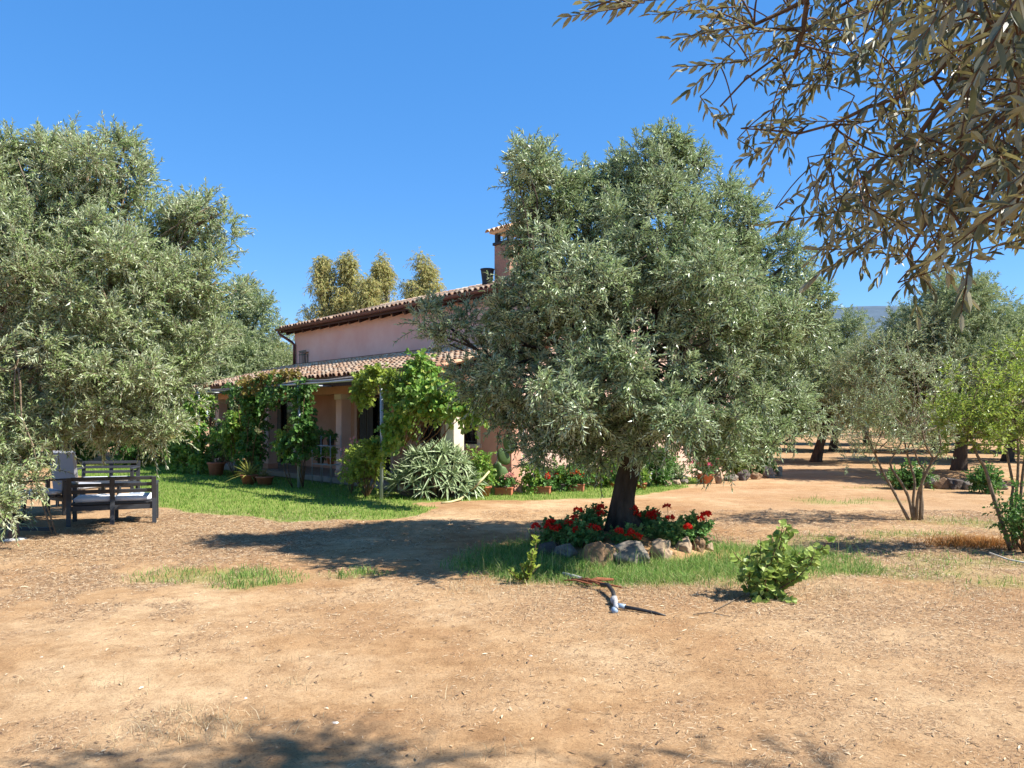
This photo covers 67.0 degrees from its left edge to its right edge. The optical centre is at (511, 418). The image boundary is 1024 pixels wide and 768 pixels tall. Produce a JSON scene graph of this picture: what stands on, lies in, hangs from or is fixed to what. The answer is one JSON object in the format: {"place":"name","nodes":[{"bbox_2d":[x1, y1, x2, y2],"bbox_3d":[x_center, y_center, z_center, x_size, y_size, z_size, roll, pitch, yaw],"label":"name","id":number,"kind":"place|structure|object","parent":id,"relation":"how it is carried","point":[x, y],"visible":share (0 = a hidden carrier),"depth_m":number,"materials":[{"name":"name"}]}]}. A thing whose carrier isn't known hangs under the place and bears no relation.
{"place":"outdoors","nodes":[
{"label":"outdoors","id":0,"kind":"place"},
{"bbox_2d":[0,527,52,530],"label":"wooden beam","id":1,"kind":"structure","parent":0,"point":[34,529],"depth_m":11.03,"materials":[{"name":"grey wood"}]},
{"bbox_2d":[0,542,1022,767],"bbox_3d":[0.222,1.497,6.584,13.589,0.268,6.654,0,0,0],"label":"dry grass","id":2,"kind":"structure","parent":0,"point":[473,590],"depth_m":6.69,"materials":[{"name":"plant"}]},
{"bbox_2d":[0,420,1023,767],"bbox_3d":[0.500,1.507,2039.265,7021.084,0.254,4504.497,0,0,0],"label":"ground","id":3,"kind":"structure","parent":0,"point":[428,664],"depth_m":5.35,"materials":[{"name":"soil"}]},
{"bbox_2d":[3,521,26,540],"bbox_3d":[-6.560,1.508,10.226,0.276,0.292,0.260,0,0,-22],"label":"tube stand","id":4,"kind":"object","parent":3,"relation":"on","point":[9,535],"visible":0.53,"depth_m":10.16,"materials":[{"name":"white plastic"}]},
{"bbox_2d":[0,462,73,534],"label":"olive sucker","id":5,"kind":"object","parent":3,"relation":"on","point":[34,520],"visible":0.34,"depth_m":10.64,"materials":[{"name":"green plant"}]},
{"bbox_2d":[18,477,65,518],"bbox_3d":[-7.810,1.228,12.676,0.720,0.726,0.717,0,0,38],"label":"garden bench","id":6,"kind":"object","parent":3,"relation":"on","point":[54,494],"visible":0.34,"depth_m":12.69,"materials":[{"name":"grey wood"}]},
{"bbox_2d":[24,432,103,462],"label":"bush","id":7,"kind":"object","parent":3,"relation":"on","point":[77,450],"visible":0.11,"depth_m":27.60,"materials":[{"name":"green plant"}]},
{"bbox_2d":[50,451,101,505],"bbox_3d":[-7.945,1.080,14.107,0.600,1.013,0.686,0,0,18],"label":"garden chair","id":8,"kind":"object","parent":3,"relation":"on","point":[69,464],"visible":0.41,"depth_m":13.81,"materials":[{"name":"grey fabric"}]},
{"bbox_2d":[77,460,139,493],"bbox_3d":[-8.163,1.229,15.604,1.100,0.726,0.717,0,0,-15],"label":"garden bench","id":9,"kind":"object","parent":3,"relation":"on","point":[111,471],"visible":0.47,"depth_m":15.84,"materials":[{"name":"grey wood"}]},
{"bbox_2d":[81,481,140,494],"bbox_3d":[-7.579,1.391,14.597,0.900,0.385,0.560,0,0,14],"label":"table","id":10,"kind":"object","parent":3,"relation":"on","point":[118,487],"visible":0.21,"depth_m":14.72,"materials":[{"name":"grey plastic"}]},
{"bbox_2d":[66,476,158,526],"bbox_3d":[-6.126,1.234,11.914,1.220,0.726,0.717,0,0,-22],"label":"garden bench","id":11,"kind":"object","parent":3,"relation":"on","point":[93,500],"visible":1,"depth_m":11.68,"materials":[{"name":"grey wood"}]},
{"bbox_2d":[14,272,213,464],"bbox_3d":[-15.581,-2.050,26.693,9.393,7.701,8.857,0,0,-40],"label":"olive tree","id":12,"kind":"object","parent":3,"relation":"on","point":[147,387],"depth_m":26.92,"materials":[{"name":"green plant"}]},
{"bbox_2d":[0,111,259,545],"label":"olive tree","id":13,"kind":"object","parent":3,"relation":"on","point":[94,384],"visible":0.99,"depth_m":10.38,"materials":[{"name":"green plant"}]},
{"bbox_2d":[0,345,37,463],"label":"looped branch","id":14,"kind":"object","parent":13,"relation":"attached to","point":[15,366],"visible":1,"depth_m":9.40,"materials":[{"name":"grey plant"}]},
{"bbox_2d":[92,431,179,466],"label":"bush","id":15,"kind":"object","parent":3,"relation":"on","point":[130,454],"visible":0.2,"depth_m":25.29,"materials":[{"name":"green plant"}]},
{"bbox_2d":[147,419,194,464],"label":"bush","id":16,"kind":"object","parent":3,"relation":"on","point":[160,457],"visible":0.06,"depth_m":26.45,"materials":[{"name":"green plant"}]},
{"bbox_2d":[199,420,233,475],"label":"potted shrub","id":17,"kind":"object","parent":3,"relation":"on","point":[216,468],"visible":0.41,"depth_m":21.69,"materials":[{"name":"green plant"}]},
{"bbox_2d":[142,272,294,453],"bbox_3d":[-11.426,-2.058,30.755,8.302,7.713,8.595,0,0,-25],"label":"olive tree","id":18,"kind":"object","parent":3,"relation":"on","point":[255,352],"visible":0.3,"depth_m":29.86,"materials":[{"name":"green plant"}]},
{"bbox_2d":[205,401,261,452],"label":"bush","id":19,"kind":"object","parent":3,"relation":"on","point":[235,408],"visible":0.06,"depth_m":29.88,"materials":[{"name":"green plant"}]},
{"bbox_2d":[209,409,257,476],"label":"climbing vine","id":20,"kind":"object","parent":3,"relation":"on","point":[229,435],"visible":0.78,"depth_m":20.70,"materials":[{"name":"green plant"}]},
{"bbox_2d":[228,460,270,484],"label":"spiky potted plant","id":21,"kind":"object","parent":3,"relation":"on","point":[248,477],"visible":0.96,"depth_m":18.67,"materials":[{"name":"green plant"}]},
{"bbox_2d":[255,468,275,485],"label":"potted plant","id":22,"kind":"object","parent":3,"relation":"on","point":[264,478],"visible":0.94,"depth_m":18.35,"materials":[{"name":"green plant"}]},
{"bbox_2d":[272,425,294,487],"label":"climbing vine","id":23,"kind":"object","parent":3,"relation":"on","point":[281,433],"visible":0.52,"depth_m":17.82,"materials":[{"name":"green plant"}]},
{"bbox_2d":[195,376,408,499],"bbox_3d":[-5.495,0.409,18.903,0.855,2.582,10.200,0,0,-42],"label":"pergola","id":24,"kind":"object","parent":3,"relation":"on","point":[333,380],"visible":0.45,"depth_m":17.06,"materials":[{"name":"metal"}]},
{"bbox_2d":[156,390,218,474],"bbox_3d":[-9.392,0.509,22.426,2.016,2.680,1.277,0,0,38],"label":"climbing vine","id":25,"kind":"object","parent":24,"relation":"attached to","point":[184,453],"visible":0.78,"depth_m":22.22,"materials":[{"name":"green plant"}]},
{"bbox_2d":[221,371,297,473],"bbox_3d":[-6.333,0.219,19.566,1.115,2.774,3.870,0,0,-42],"label":"climbing vine","id":26,"kind":"object","parent":24,"relation":"attached to","point":[250,442],"visible":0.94,"depth_m":19.79,"materials":[{"name":"green plant"}]},
{"bbox_2d":[234,365,301,398],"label":"climbing vine","id":27,"kind":"object","parent":24,"relation":"attached to","point":[287,375],"visible":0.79,"depth_m":18.82,"materials":[{"name":"green plant"}]},
{"bbox_2d":[269,376,322,486],"bbox_3d":[-4.870,0.325,17.648,1.311,2.557,0.918,0,0,43],"label":"climbing vine","id":28,"kind":"object","parent":24,"relation":"attached to","point":[305,430],"visible":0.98,"depth_m":17.52,"materials":[{"name":"green plant"}]},
{"bbox_2d":[348,362,408,416],"bbox_3d":[-2.636,-0.566,15.124,1.826,1.098,0.789,0,0,42],"label":"climbing vine","id":29,"kind":"object","parent":24,"relation":"attached to","point":[369,381],"visible":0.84,"depth_m":15.05,"materials":[{"name":"green plant"}]},
{"bbox_2d":[367,347,493,460],"bbox_3d":[-1.448,-0.266,14.332,3.219,2.182,1.243,0,0,41],"label":"climbing vine","id":30,"kind":"object","parent":24,"relation":"attached to","point":[424,399],"visible":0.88,"depth_m":14.27,"materials":[{"name":"green plant"}]},
{"bbox_2d":[290,255,344,344],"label":"eucalyptus tree","id":31,"kind":"object","parent":3,"relation":"on","point":[322,275],"visible":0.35,"depth_m":61.52,"materials":[{"name":"green plant"}]},
{"bbox_2d":[312,436,339,484],"bbox_3d":[-4.482,1.000,18.671,0.298,1.200,0.917,0,0,-42],"label":"plant rack","id":32,"kind":"object","parent":3,"relation":"on","point":[330,464],"visible":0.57,"depth_m":18.66,"materials":[{"name":"metal"}]},
{"bbox_2d":[311,446,326,463],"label":"potted plant","id":33,"kind":"object","parent":32,"relation":"on","point":[320,460],"visible":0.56,"depth_m":18.78,"materials":[{"name":"green plant"}]},
{"bbox_2d":[321,429,338,445],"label":"potted plant","id":34,"kind":"object","parent":32,"relation":"on","point":[329,433],"visible":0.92,"depth_m":18.41,"materials":[{"name":"green plant"}]},
{"bbox_2d":[322,445,339,463],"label":"potted plant","id":35,"kind":"object","parent":32,"relation":"on","point":[333,451],"visible":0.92,"depth_m":18.41,"materials":[{"name":"green plant"}]},
{"bbox_2d":[320,249,362,317],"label":"eucalyptus tree","id":36,"kind":"object","parent":3,"relation":"on","point":[347,266],"visible":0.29,"depth_m":61.55,"materials":[{"name":"green plant"}]},
{"bbox_2d":[337,436,359,493],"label":"rose bush","id":37,"kind":"object","parent":3,"relation":"on","point":[340,449],"visible":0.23,"depth_m":16.46,"materials":[{"name":"green plant"}]},
{"bbox_2d":[335,435,389,498],"bbox_3d":[-3.011,0.962,15.568,1.077,1.295,1.911,0,0,-24],"label":"rose bush","id":38,"kind":"object","parent":3,"relation":"on","point":[365,461],"visible":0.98,"depth_m":15.20,"materials":[{"name":"green plant"}]},
{"bbox_2d":[346,272,385,311],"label":"eucalyptus tree","id":39,"kind":"object","parent":3,"relation":"on","point":[368,294],"visible":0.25,"depth_m":59.42,"materials":[{"name":"green plant"}]},
{"bbox_2d":[368,249,402,303],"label":"eucalyptus tree","id":40,"kind":"object","parent":3,"relation":"on","point":[382,272],"visible":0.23,"depth_m":63.58,"materials":[{"name":"green plant"}]},
{"bbox_2d":[77,462,697,521],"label":"lawn grass","id":41,"kind":"structure","parent":3,"relation":"on","point":[238,481],"depth_m":15.79,"materials":[{"name":"plant"}]},
{"bbox_2d":[395,246,446,300],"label":"eucalyptus tree","id":42,"kind":"object","parent":3,"relation":"on","point":[427,275],"visible":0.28,"depth_m":59.51,"materials":[{"name":"green plant"}]},
{"bbox_2d":[383,433,489,500],"bbox_3d":[-1.575,1.140,15.699,2.291,1.722,1.741,0,0,0],"label":"aloe clump","id":43,"kind":"object","parent":3,"relation":"on","point":[427,474],"visible":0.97,"depth_m":15.39,"materials":[{"name":"green plant"}]},
{"bbox_2d":[191,221,738,496],"bbox_3d":[-1.620,-1.972,23.704,11.589,7.145,13.530,0,0,-42],"label":"farmhouse","id":44,"kind":"object","parent":3,"relation":"on","point":[344,344],"visible":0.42,"depth_m":21.71,"materials":[{"name":"pink paint"}]},
{"bbox_2d":[277,397,294,463],"bbox_3d":[-7.279,0.360,24.900,0.202,2.160,1.640,0,0,-42],"label":"door","id":45,"kind":"structure","parent":44,"relation":"in","point":[283,414],"depth_m":25.09,"materials":[{"name":"brown glass"}]},
{"bbox_2d":[354,393,393,472],"bbox_3d":[-3.665,0.335,20.890,0.202,2.210,1.940,0,0,-42],"label":"door","id":46,"kind":"structure","parent":44,"relation":"in","point":[370,417],"depth_m":21.05,"materials":[{"name":"brown wood"}]},
{"bbox_2d":[416,418,444,445],"bbox_3d":[-1.972,0.060,18.880,0.330,1.240,1.130,0,0,-42],"label":"window","id":47,"kind":"structure","parent":44,"relation":"in","point":[442,430],"depth_m":18.96,"materials":[{"name":"black glass"}]},
{"bbox_2d":[464,422,481,447],"bbox_3d":[-0.986,0.050,17.777,0.330,1.220,0.880,0,0,-42],"label":"window","id":48,"kind":"structure","parent":44,"relation":"in","point":[470,439],"depth_m":17.70,"materials":[{"name":"black glass"}]},
{"bbox_2d":[441,471,489,503],"bbox_3d":[-0.888,1.321,14.998,0.458,0.565,1.275,0,0,22],"label":"garden hose","id":49,"kind":"object","parent":3,"relation":"on","point":[474,486],"visible":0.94,"depth_m":15.14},
{"bbox_2d":[464,444,496,495],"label":"bush","id":50,"kind":"object","parent":3,"relation":"on","point":[483,459],"visible":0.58,"depth_m":15.79,"materials":[{"name":"green plant"}]},
{"bbox_2d":[479,463,498,496],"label":"cactus","id":51,"kind":"object","parent":3,"relation":"on","point":[487,489],"visible":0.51,"depth_m":15.88,"materials":[{"name":"plant"}]},
{"bbox_2d":[485,435,514,494],"bbox_3d":[-0.274,0.997,16.226,0.691,1.355,0.148,0,0,0],"label":"prickly pear","id":52,"kind":"object","parent":3,"relation":"on","point":[504,458],"visible":0.56,"depth_m":16.20,"materials":[{"name":"plant"}]},
{"bbox_2d":[494,472,518,494],"bbox_3d":[-0.168,1.361,16.233,0.504,0.498,0.423,0,0,30],"label":"flower planter","id":53,"kind":"object","parent":3,"relation":"on","point":[507,480],"visible":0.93,"depth_m":16.15,"materials":[{"name":"ceramic"}]},
{"bbox_2d":[0,522,1015,761],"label":"pebbles","id":54,"kind":"object","parent":3,"relation":"on","point":[337,722],"visible":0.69,"depth_m":5.59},
{"bbox_2d":[508,535,540,583],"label":"leafy shoot","id":55,"kind":"object","parent":3,"relation":"on","point":[530,565],"visible":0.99,"depth_m":7.49,"materials":[{"name":"green plant"}]},
{"bbox_2d":[514,456,548,494],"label":"bush","id":56,"kind":"object","parent":3,"relation":"on","point":[525,476],"visible":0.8,"depth_m":16.38,"materials":[{"name":"green plant"}]},
{"bbox_2d":[527,472,552,493],"bbox_3d":[0.600,1.368,16.454,0.592,0.485,0.345,0,0,11],"label":"flower planter","id":57,"kind":"object","parent":3,"relation":"on","point":[544,488],"visible":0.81,"depth_m":16.38,"materials":[{"name":"ceramic"}]},
{"bbox_2d":[537,541,558,556],"bbox_3d":[0.422,1.534,9.031,0.267,0.203,0.283,0,0,0],"label":"rock","id":58,"kind":"object","parent":3,"relation":"on","point":[548,546],"visible":0.46,"depth_m":8.95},
{"bbox_2d":[531,514,580,544],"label":"geranium","id":59,"kind":"object","parent":3,"relation":"on","point":[551,527],"visible":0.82,"depth_m":9.11,"materials":[{"name":"red plant"}]},
{"bbox_2d":[547,473,566,491],"bbox_3d":[0.967,1.383,17.082,0.518,0.453,0.364,0,0,30],"label":"flower planter","id":60,"kind":"object","parent":3,"relation":"on","point":[562,484],"visible":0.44,"depth_m":16.96,"materials":[{"name":"green plant"}]},
{"bbox_2d":[545,455,580,491],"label":"bush","id":61,"kind":"object","parent":3,"relation":"on","point":[560,469],"visible":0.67,"depth_m":16.93,"materials":[{"name":"green plant"}]},
{"bbox_2d":[553,543,577,558],"bbox_3d":[0.633,1.530,8.825,0.262,0.241,0.220,0,0,42],"label":"rock","id":62,"kind":"object","parent":3,"relation":"on","point":[572,551],"visible":0.67,"depth_m":8.75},
{"bbox_2d":[558,448,595,489],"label":"bush","id":63,"kind":"object","parent":3,"relation":"on","point":[592,475],"visible":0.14,"depth_m":17.51,"materials":[{"name":"green plant"}]},
{"bbox_2d":[566,470,589,491],"bbox_3d":[1.430,1.356,17.042,0.592,0.507,0.414,0,0,11],"label":"flower planter","id":64,"kind":"object","parent":3,"relation":"on","point":[579,475],"visible":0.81,"depth_m":16.98,"materials":[{"name":"ceramic"}]},
{"bbox_2d":[556,518,604,547],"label":"geranium","id":65,"kind":"object","parent":3,"relation":"on","point":[579,535],"visible":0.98,"depth_m":8.95,"materials":[{"name":"green plant"}]},
{"bbox_2d":[569,501,610,532],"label":"geranium","id":66,"kind":"object","parent":3,"relation":"on","point":[595,514],"visible":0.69,"depth_m":9.41,"materials":[{"name":"green plant"}]},
{"bbox_2d":[571,578,621,587],"bbox_3d":[0.789,1.534,7.255,0.536,0.041,0.028,0,0,35],"label":"stick","id":67,"kind":"object","parent":3,"relation":"on","point":[591,580],"visible":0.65,"depth_m":7.26,"materials":[{"name":"wood"}]},
{"bbox_2d":[583,541,615,567],"bbox_3d":[0.949,1.515,8.401,0.363,0.380,0.234,0,0,0],"label":"rock","id":68,"kind":"object","parent":3,"relation":"on","point":[601,550],"visible":0.71,"depth_m":8.33,"materials":[{"name":"stone"}]},
{"bbox_2d":[586,577,613,582],"bbox_3d":[0.838,1.532,7.369,0.307,0.052,0.037,0,0,-30],"label":"stick","id":69,"kind":"object","parent":3,"relation":"on","point":[602,579],"visible":0.96,"depth_m":7.36,"materials":[{"name":"orange wood"}]},
{"bbox_2d":[588,457,618,487],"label":"bush","id":70,"kind":"object","parent":3,"relation":"on","point":[604,477],"visible":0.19,"depth_m":18.00,"materials":[{"name":"green plant"}]},
{"bbox_2d":[193,407,1022,437],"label":"wood","id":71,"kind":"object","parent":3,"relation":"on","point":[790,436],"visible":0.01,"depth_m":67.49,"materials":[{"name":"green plant"}]},
{"bbox_2d":[393,113,843,532],"bbox_3d":[1.650,-1.118,9.800,5.260,5.396,4.551,0,0,-35],"label":"olive tree","id":72,"kind":"object","parent":3,"relation":"on","point":[702,267],"visible":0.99,"depth_m":8.75,"materials":[{"name":"green plant"}]},
{"bbox_2d":[604,522,644,544],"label":"geranium","id":73,"kind":"object","parent":3,"relation":"on","point":[628,533],"visible":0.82,"depth_m":8.86,"materials":[{"name":"green plant"}]},
{"bbox_2d":[613,540,649,564],"bbox_3d":[1.261,1.495,8.457,0.459,0.336,0.365,0,0,0],"label":"rock","id":74,"kind":"object","parent":3,"relation":"on","point":[624,549],"visible":0.58,"depth_m":8.34,"materials":[{"name":"stone"}]},
{"bbox_2d":[600,583,665,615],"bbox_3d":[0.889,1.557,6.663,0.360,0.104,1.010,0,0,-23],"label":"irrigation pipe","id":75,"kind":"object","parent":3,"relation":"on","point":[615,603],"visible":1,"depth_m":6.45,"materials":[{"name":"grey plastic"}]},
{"bbox_2d":[637,467,651,489],"bbox_3d":[2.942,1.339,17.418,0.457,0.556,0.512,0,0,0],"label":"flower pot","id":76,"kind":"object","parent":3,"relation":"on","point":[645,477],"visible":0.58,"depth_m":17.34,"materials":[{"name":"ceramic"}]},
{"bbox_2d":[630,503,670,526],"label":"geranium","id":77,"kind":"object","parent":3,"relation":"on","point":[648,515],"visible":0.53,"depth_m":9.50,"materials":[{"name":"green plant"}]},
{"bbox_2d":[642,445,675,486],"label":"bush","id":78,"kind":"object","parent":3,"relation":"on","point":[662,477],"visible":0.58,"depth_m":18.17,"materials":[{"name":"green plant"}]},
{"bbox_2d":[649,538,672,562],"bbox_3d":[1.658,1.493,8.587,0.258,0.328,0.206,0,0,0],"label":"rock","id":79,"kind":"object","parent":3,"relation":"on","point":[659,545],"visible":0.74,"depth_m":8.55,"materials":[{"name":"stone"}]},
{"bbox_2d":[640,514,694,544],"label":"geranium","id":80,"kind":"object","parent":3,"relation":"on","point":[664,528],"visible":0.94,"depth_m":9.05,"materials":[{"name":"green plant"}]},
{"bbox_2d":[669,461,696,481],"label":"bush","id":81,"kind":"object","parent":3,"relation":"on","point":[679,476],"visible":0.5,"depth_m":19.22,"materials":[{"name":"green plant"}]},
{"bbox_2d":[674,536,691,553],"bbox_3d":[1.983,1.524,8.996,0.207,0.302,0.195,0,0,37],"label":"rock","id":82,"kind":"object","parent":3,"relation":"on","point":[686,545],"visible":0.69,"depth_m":8.93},
{"bbox_2d":[671,509,714,544],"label":"geranium","id":83,"kind":"object","parent":3,"relation":"on","point":[702,528],"visible":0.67,"depth_m":9.20,"materials":[{"name":"green plant"}]},
{"bbox_2d":[692,536,704,552],"bbox_3d":[2.172,1.502,9.118,0.215,0.245,0.144,0,0,0],"label":"rock","id":84,"kind":"object","parent":3,"relation":"on","point":[699,543],"visible":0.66,"depth_m":9.06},
{"bbox_2d":[690,458,718,483],"bbox_3d":[4.754,1.272,19.021,0.748,0.666,0.696,0,0,14],"label":"flower pot","id":85,"kind":"object","parent":3,"relation":"on","point":[708,478],"visible":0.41,"depth_m":18.88,"materials":[{"name":"ceramic"}]},
{"bbox_2d":[713,448,750,474],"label":"bush","id":86,"kind":"object","parent":3,"relation":"on","point":[735,470],"visible":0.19,"depth_m":21.51,"materials":[{"name":"green plant"}]},
{"bbox_2d":[737,469,750,480],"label":"rock","id":87,"kind":"object","parent":3,"relation":"on","point":[741,476],"visible":0.73,"depth_m":19.84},
{"bbox_2d":[750,471,762,479],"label":"rock","id":88,"kind":"object","parent":3,"relation":"on","point":[755,476],"visible":0.75,"depth_m":20.18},
{"bbox_2d":[743,445,782,474],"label":"bush","id":89,"kind":"object","parent":3,"relation":"on","point":[761,471],"visible":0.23,"depth_m":21.55,"materials":[{"name":"green plant"}]},
{"bbox_2d":[763,466,774,477],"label":"rock","id":90,"kind":"object","parent":3,"relation":"on","point":[770,474],"visible":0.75,"depth_m":20.70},
{"bbox_2d":[729,519,834,603],"bbox_3d":[2.384,1.284,6.947,0.850,0.808,0.634,0,0,-29],"label":"broad leaf shrub","id":91,"kind":"object","parent":3,"relation":"on","point":[772,575],"visible":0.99,"depth_m":6.88,"materials":[{"name":"plant"}]},
{"bbox_2d":[552,0,1023,331],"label":"olive tree","id":92,"kind":"object","parent":3,"relation":"on","point":[1002,27],"visible":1,"depth_m":1.97,"materials":[{"name":"green plant"}]},
{"bbox_2d":[742,304,915,461],"bbox_3d":[11.188,-1.232,28.395,6.642,5.960,6.415,0,0,-17],"label":"olive tree","id":93,"kind":"object","parent":3,"relation":"on","point":[843,329],"visible":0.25,"depth_m":27.23,"materials":[{"name":"green plant"}]},
{"bbox_2d":[801,340,893,450],"bbox_3d":[16.243,-1.349,38.418,7.154,6.220,7.587,0,0,-36],"label":"olive tree","id":94,"kind":"object","parent":3,"relation":"on","point":[832,444],"visible":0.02,"depth_m":38.41,"materials":[{"name":"green plant"}]},
{"bbox_2d":[818,313,977,519],"bbox_3d":[6.202,-0.022,12.357,2.479,3.316,2.625,0,0,21],"label":"olive sapling","id":95,"kind":"object","parent":3,"relation":"on","point":[916,505],"visible":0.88,"depth_m":12.10,"materials":[{"name":"green plant"}]},
{"bbox_2d":[879,458,938,489],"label":"bush","id":96,"kind":"object","parent":3,"relation":"on","point":[905,476],"visible":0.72,"depth_m":17.33,"materials":[{"name":"green plant"}]},
{"bbox_2d":[818,265,1023,470],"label":"olive tree","id":97,"kind":"object","parent":3,"relation":"on","point":[975,332],"visible":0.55,"depth_m":20.19,"materials":[{"name":"green plant"}]},
{"bbox_2d":[932,477,949,488],"bbox_3d":[9.724,1.492,17.523,0.394,0.334,0.199,0,0,11],"label":"rock","id":98,"kind":"object","parent":3,"relation":"on","point":[943,483],"visible":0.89,"depth_m":17.45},
{"bbox_2d":[890,530,1020,551],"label":"dead weeds","id":99,"kind":"object","parent":3,"relation":"on","point":[976,541],"visible":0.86,"depth_m":9.72,"materials":[{"name":"plant"}]},
{"bbox_2d":[947,478,963,489],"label":"rock","id":100,"kind":"object","parent":3,"relation":"on","point":[955,484],"visible":0.94,"depth_m":17.33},
{"bbox_2d":[892,293,1023,461],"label":"olive tree","id":101,"kind":"object","parent":3,"relation":"on","point":[1011,453],"depth_m":28.82,"materials":[{"name":"green plant"}]},
{"bbox_2d":[916,324,1023,549],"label":"pomegranate tree","id":102,"kind":"object","parent":3,"relation":"on","point":[986,411],"visible":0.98,"depth_m":9.29,"materials":[{"name":"green plant"}]},
{"bbox_2d":[961,461,1007,493],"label":"bush","id":103,"kind":"object","parent":3,"relation":"on","point":[978,480],"visible":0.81,"depth_m":16.41,"materials":[{"name":"green plant"}]},
{"bbox_2d":[982,477,1023,552],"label":"bush","id":104,"kind":"object","parent":3,"relation":"on","point":[1018,528],"visible":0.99,"depth_m":9.19,"materials":[{"name":"green plant"}]},
{"bbox_2d":[0,0,1023,412],"label":"sky","id":105,"kind":"structure","parent":0,"point":[365,127],"materials":[{"name":"blue"}]},
{"bbox_2d":[113,484,1023,589],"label":"sparse grass","id":106,"kind":"structure","parent":0,"point":[240,575],"depth_m":7.99,"materials":[{"name":"plant"}]},
{"bbox_2d":[206,305,982,417],"bbox_3d":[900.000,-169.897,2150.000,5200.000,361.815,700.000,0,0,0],"label":"hills","id":107,"kind":"structure","parent":0,"point":[875,312],"depth_m":2237.88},
{"bbox_2d":[435,526,901,588],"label":"wild grass","id":108,"kind":"structure","parent":0,"point":[568,565],"depth_m":8.17,"materials":[{"name":"plant"}]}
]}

